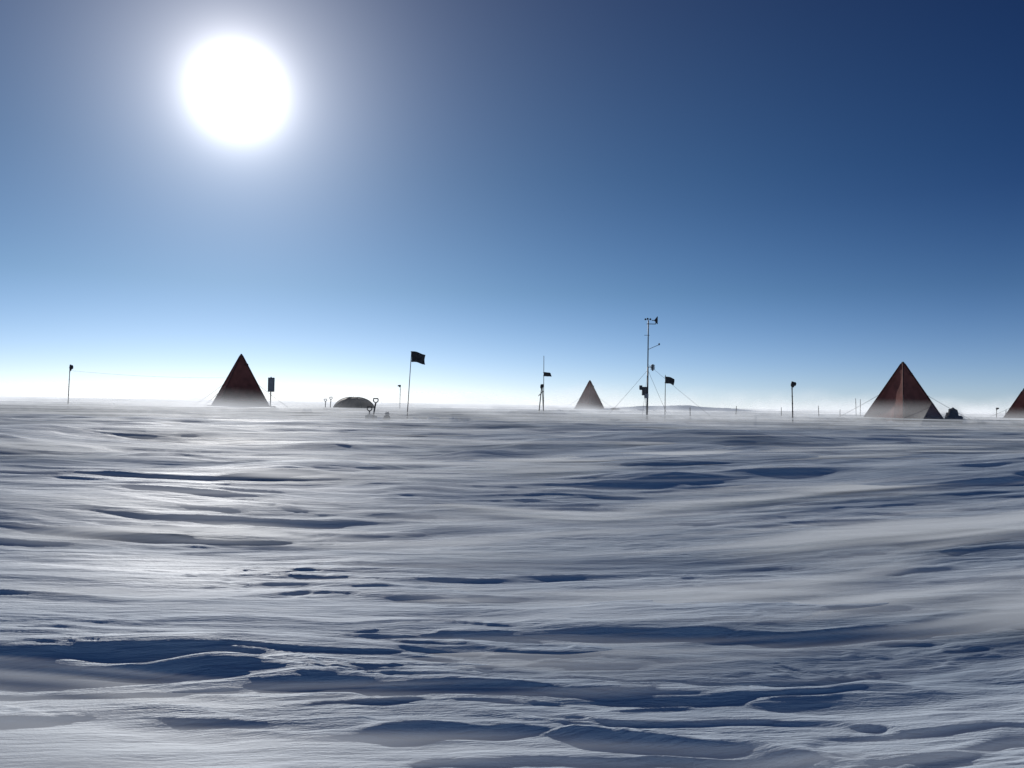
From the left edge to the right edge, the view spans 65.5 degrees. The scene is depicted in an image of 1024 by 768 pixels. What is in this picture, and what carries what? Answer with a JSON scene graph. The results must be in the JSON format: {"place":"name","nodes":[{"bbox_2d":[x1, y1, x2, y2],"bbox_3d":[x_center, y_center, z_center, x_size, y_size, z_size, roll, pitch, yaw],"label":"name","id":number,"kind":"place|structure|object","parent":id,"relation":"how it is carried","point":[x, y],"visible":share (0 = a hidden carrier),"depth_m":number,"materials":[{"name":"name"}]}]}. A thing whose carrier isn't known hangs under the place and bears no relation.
{"place":"outdoors","nodes":[
{"label":"outdoors","id":0,"kind":"place"},
{"bbox_2d":[0,398,1023,767],"bbox_3d":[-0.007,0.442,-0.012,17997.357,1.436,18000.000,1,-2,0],"label":"snow ground","id":1,"kind":"structure","parent":0,"point":[434,614],"depth_m":4.23,"materials":[{"name":"white snow"}]},
{"bbox_2d":[67,365,72,407],"bbox_3d":[-19.967,0.272,35.999,0.205,2.337,0.107,2,-2,-23],"label":"marker pole","id":2,"kind":"object","parent":1,"relation":"on","point":[70,367],"visible":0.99,"depth_m":35.99,"materials":[{"name":"brown wood"}]},
{"bbox_2d":[195,354,292,411],"bbox_3d":[-12.960,0.061,37.902,4.933,3.018,4.809,2,-2,-24],"label":"pyramid tent","id":3,"kind":"object","parent":1,"relation":"on","point":[240,387],"visible":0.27,"depth_m":37.47,"materials":[{"name":"red fabric"}]},
{"bbox_2d":[268,377,274,410],"bbox_3d":[-11.181,0.572,36.964,0.300,1.820,0.114,1,-2,0],"label":"marker board","id":4,"kind":"object","parent":1,"relation":"on","point":[271,384],"visible":0.95,"depth_m":36.92,"materials":[{"name":"brown wood"}]},
{"bbox_2d":[327,397,383,411],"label":"dome tent","id":5,"kind":"object","parent":1,"relation":"on","point":[354,403],"visible":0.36,"depth_m":40.83,"materials":[{"name":"fabric"}]},
{"bbox_2d":[365,406,371,419],"bbox_3d":[-4.117,0.995,22.990,0.260,0.695,0.064,1,-2,0],"label":"snow shovel","id":6,"kind":"object","parent":1,"relation":"on","point":[366,416],"visible":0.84,"depth_m":22.99,"materials":[{"name":"metal"}]},
{"bbox_2d":[368,398,378,419],"bbox_3d":[-3.974,0.878,22.793,0.300,0.955,0.064,1,-2,0],"label":"snow shovel","id":7,"kind":"object","parent":1,"relation":"on","point":[372,417],"visible":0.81,"depth_m":22.79,"materials":[{"name":"metal"}]},
{"bbox_2d":[383,412,389,419],"bbox_3d":[-3.617,0.981,22.968,0.428,0.369,0.333,1,-2,0],"label":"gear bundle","id":8,"kind":"object","parent":1,"relation":"on","point":[386,416],"visible":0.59,"depth_m":22.93,"materials":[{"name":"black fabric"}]},
{"bbox_2d":[407,351,424,418],"bbox_3d":[-3.180,0.208,26.330,0.598,2.581,0.096,1,-2,-12],"label":"flag pole","id":9,"kind":"object","parent":1,"relation":"on","point":[418,357],"visible":0.98,"depth_m":26.35,"materials":[{"name":"black fabric"}]},
{"bbox_2d":[538,384,542,411],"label":"antenna stand","id":10,"kind":"object","parent":1,"relation":"on","point":[541,386],"visible":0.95,"depth_m":41.05,"materials":[{"name":"black metal"}]},
{"bbox_2d":[543,370,551,413],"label":"flag pole","id":11,"kind":"object","parent":1,"relation":"on","point":[546,374],"visible":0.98,"depth_m":41.01,"materials":[{"name":"brown wood"}]},
{"bbox_2d":[570,380,606,409],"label":"pyramid tent","id":12,"kind":"object","parent":1,"relation":"on","point":[589,399],"visible":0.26,"depth_m":66.74,"materials":[{"name":"grey fabric"}]},
{"bbox_2d":[275,408,1020,425],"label":"snow blocks","id":13,"kind":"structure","parent":1,"relation":"on","point":[840,419],"depth_m":35.87,"materials":[{"name":"white snow"}]},
{"bbox_2d":[600,316,723,421],"bbox_3d":[5.184,-0.328,28.326,3.620,4.090,4.666,1,-2,-17],"label":"weather station","id":14,"kind":"object","parent":1,"relation":"on","point":[645,392],"visible":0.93,"depth_m":28.00,"materials":[{"name":"metal"}]},
{"bbox_2d":[664,375,674,421],"bbox_3d":[5.826,0.713,29.519,0.372,2.100,0.061,1,-2,-8],"label":"flag pole","id":15,"kind":"object","parent":1,"relation":"on","point":[669,379],"visible":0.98,"depth_m":29.53,"materials":[{"name":"black fabric"}]},
{"bbox_2d":[791,381,795,423],"bbox_3d":[9.392,0.811,26.601,0.173,1.812,0.107,2,-2,-25],"label":"marker pole","id":16,"kind":"object","parent":1,"relation":"on","point":[793,384],"visible":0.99,"depth_m":26.58,"materials":[{"name":"brown wood"}]},
{"bbox_2d":[833,362,984,424],"bbox_3d":[16.091,0.526,33.030,4.605,2.912,4.266,1,-2,-20],"label":"pyramid tent","id":17,"kind":"object","parent":1,"relation":"on","point":[903,394],"visible":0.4,"depth_m":32.55,"materials":[{"name":"red fabric"}]},
{"bbox_2d":[945,407,963,423],"bbox_3d":[17.968,1.409,32.230,1.064,0.942,0.907,1,-2,0],"label":"equipment bag","id":18,"kind":"object","parent":1,"relation":"on","point":[952,415],"visible":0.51,"depth_m":32.34,"materials":[{"name":"black fabric"}]},
{"bbox_2d":[988,390,1023,423],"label":"pyramid tent","id":19,"kind":"object","parent":1,"relation":"on","point":[1016,409],"visible":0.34,"depth_m":44.91,"materials":[{"name":"red fabric"}]},
{"bbox_2d":[0,390,1023,625],"bbox_3d":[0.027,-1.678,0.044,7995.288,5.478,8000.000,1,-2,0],"label":"drifting snow","id":20,"kind":"structure","parent":0,"point":[1009,610],"depth_m":11.48,"materials":[{"name":"white snow"}]},
{"bbox_2d":[0,0,1023,412],"label":"sky","id":21,"kind":"structure","parent":0,"point":[825,197],"materials":[{"name":"blue"}]}
]}

